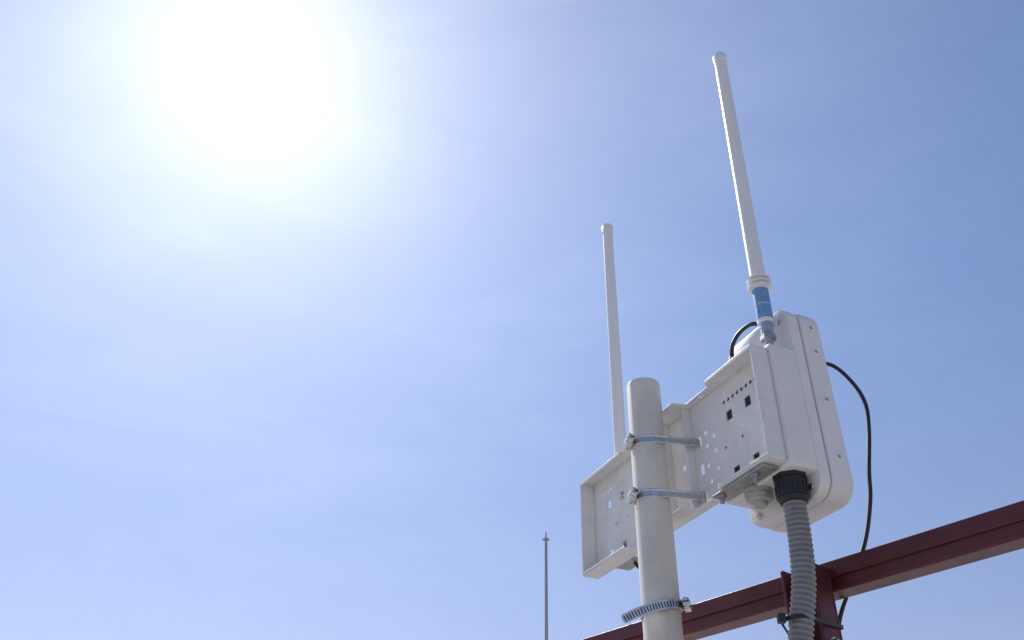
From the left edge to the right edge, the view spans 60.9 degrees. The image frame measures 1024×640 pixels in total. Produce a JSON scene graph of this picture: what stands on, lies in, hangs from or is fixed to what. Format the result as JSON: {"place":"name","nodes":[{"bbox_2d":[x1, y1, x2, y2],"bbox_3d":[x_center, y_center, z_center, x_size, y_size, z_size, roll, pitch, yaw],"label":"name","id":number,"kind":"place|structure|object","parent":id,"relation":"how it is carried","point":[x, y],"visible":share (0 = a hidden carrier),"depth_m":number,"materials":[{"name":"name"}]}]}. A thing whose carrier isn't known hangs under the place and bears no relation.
{"place":"outdoors","nodes":[
{"label":"outdoors","id":0,"kind":"place"},
{"bbox_2d":[0,0,1023,639],"label":"sky","id":1,"kind":"structure","parent":0,"point":[303,325],"materials":[{"name":"blue"}]},
{"label":"ground","id":2,"kind":"structure","parent":0,"visible":0},
{"bbox_2d":[542,532,549,639],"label":"distant mast","id":3,"kind":"object","parent":2,"relation":"on","point":[545,539],"visible":1,"depth_m":60.38,"materials":[{"name":"grey metal"}]},
{"bbox_2d":[627,377,683,639],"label":"support pole","id":4,"kind":"object","parent":2,"relation":"on","point":[658,573],"visible":1,"depth_m":1.42,"materials":[{"name":"white metal"}]},
{"bbox_2d":[621,597,691,623],"bbox_3d":[0.222,0.457,1.343,0.116,0.046,0.075,1,-35,0],"label":"hose clamp","id":5,"kind":"object","parent":4,"relation":"attached to","point":[684,603],"visible":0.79,"depth_m":1.32,"materials":[{"name":"silver metal"}]},
{"bbox_2d":[622,433,701,451],"bbox_3d":[0.249,0.224,1.522,0.126,0.018,0.105,15,-38,-19],"label":"hose clamp","id":6,"kind":"object","parent":4,"relation":"attached to","point":[630,441],"visible":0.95,"depth_m":1.50,"materials":[{"name":"silver metal"}]},
{"bbox_2d":[626,487,707,506],"bbox_3d":[0.247,0.305,1.464,0.126,0.018,0.105,15,-38,-19],"label":"hose clamp","id":7,"kind":"object","parent":4,"relation":"attached to","point":[634,494],"visible":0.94,"depth_m":1.44,"materials":[{"name":"silver metal"}]},
{"bbox_2d":[580,343,786,578],"bbox_3d":[0.286,0.285,1.548,0.078,0.219,0.582,14,-37,-17],"label":"antenna mounting bracket","id":8,"kind":"object","parent":4,"relation":"attached to","point":[734,408],"visible":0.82,"depth_m":1.48,"materials":[{"name":"white metal"}]},
{"bbox_2d":[602,223,626,547],"bbox_3d":[0.229,0.113,1.920,0.041,0.854,0.041,1,-35,0],"label":"whip antenna","id":9,"kind":"object","parent":8,"relation":"attached to","point":[618,418],"visible":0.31,"depth_m":1.95,"materials":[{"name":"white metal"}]},
{"bbox_2d":[726,310,852,533],"bbox_3d":[0.427,0.157,1.430,0.121,0.346,0.176,15,-38,-19],"label":"wireless equipment enclosure","id":10,"kind":"object","parent":8,"relation":"attached to","point":[814,446],"visible":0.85,"depth_m":1.35,"materials":[{"name":"white plastic"}]},
{"bbox_2d":[730,322,756,358],"bbox_3d":[0.402,0.047,1.484,0.013,0.086,0.092,20,-39,-24],"label":"black cable","id":11,"kind":"object","parent":10,"relation":"attached to","point":[740,332],"visible":0.6,"depth_m":1.51,"materials":[{"name":"rubber"}]},
{"bbox_2d":[713,51,776,345],"bbox_3d":[0.431,-0.257,1.643,0.041,0.762,0.041,1,-35,0],"label":"whip antenna","id":12,"kind":"object","parent":10,"relation":"on","point":[758,283],"visible":0.98,"depth_m":1.58,"materials":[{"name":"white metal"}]},
{"bbox_2d":[772,469,816,639],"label":"flexible conduit","id":13,"kind":"object","parent":10,"relation":"attached to","point":[792,492],"visible":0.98,"depth_m":1.23,"materials":[{"name":"grey plastic"}]},
{"bbox_2d":[826,362,872,623],"bbox_3d":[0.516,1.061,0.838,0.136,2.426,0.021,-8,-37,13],"label":"black cable","id":14,"kind":"object","parent":10,"relation":"attached to","point":[869,483],"visible":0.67,"depth_m":1.41,"materials":[{"name":"rubber"}]},
{"bbox_2d":[582,500,1023,639],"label":"red steel railing","id":15,"kind":"object","parent":2,"relation":"on","point":[989,534],"visible":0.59,"depth_m":1.24,"materials":[{"name":"metal"}]},
{"bbox_2d":[776,613,843,635],"bbox_3d":[0.406,0.430,1.221,0.066,0.021,0.145,-28,-45,34],"label":"cable tie","id":16,"kind":"object","parent":15,"relation":"attached to","point":[782,619],"visible":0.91,"depth_m":1.18,"materials":[{"name":"black plastic"}]}
]}

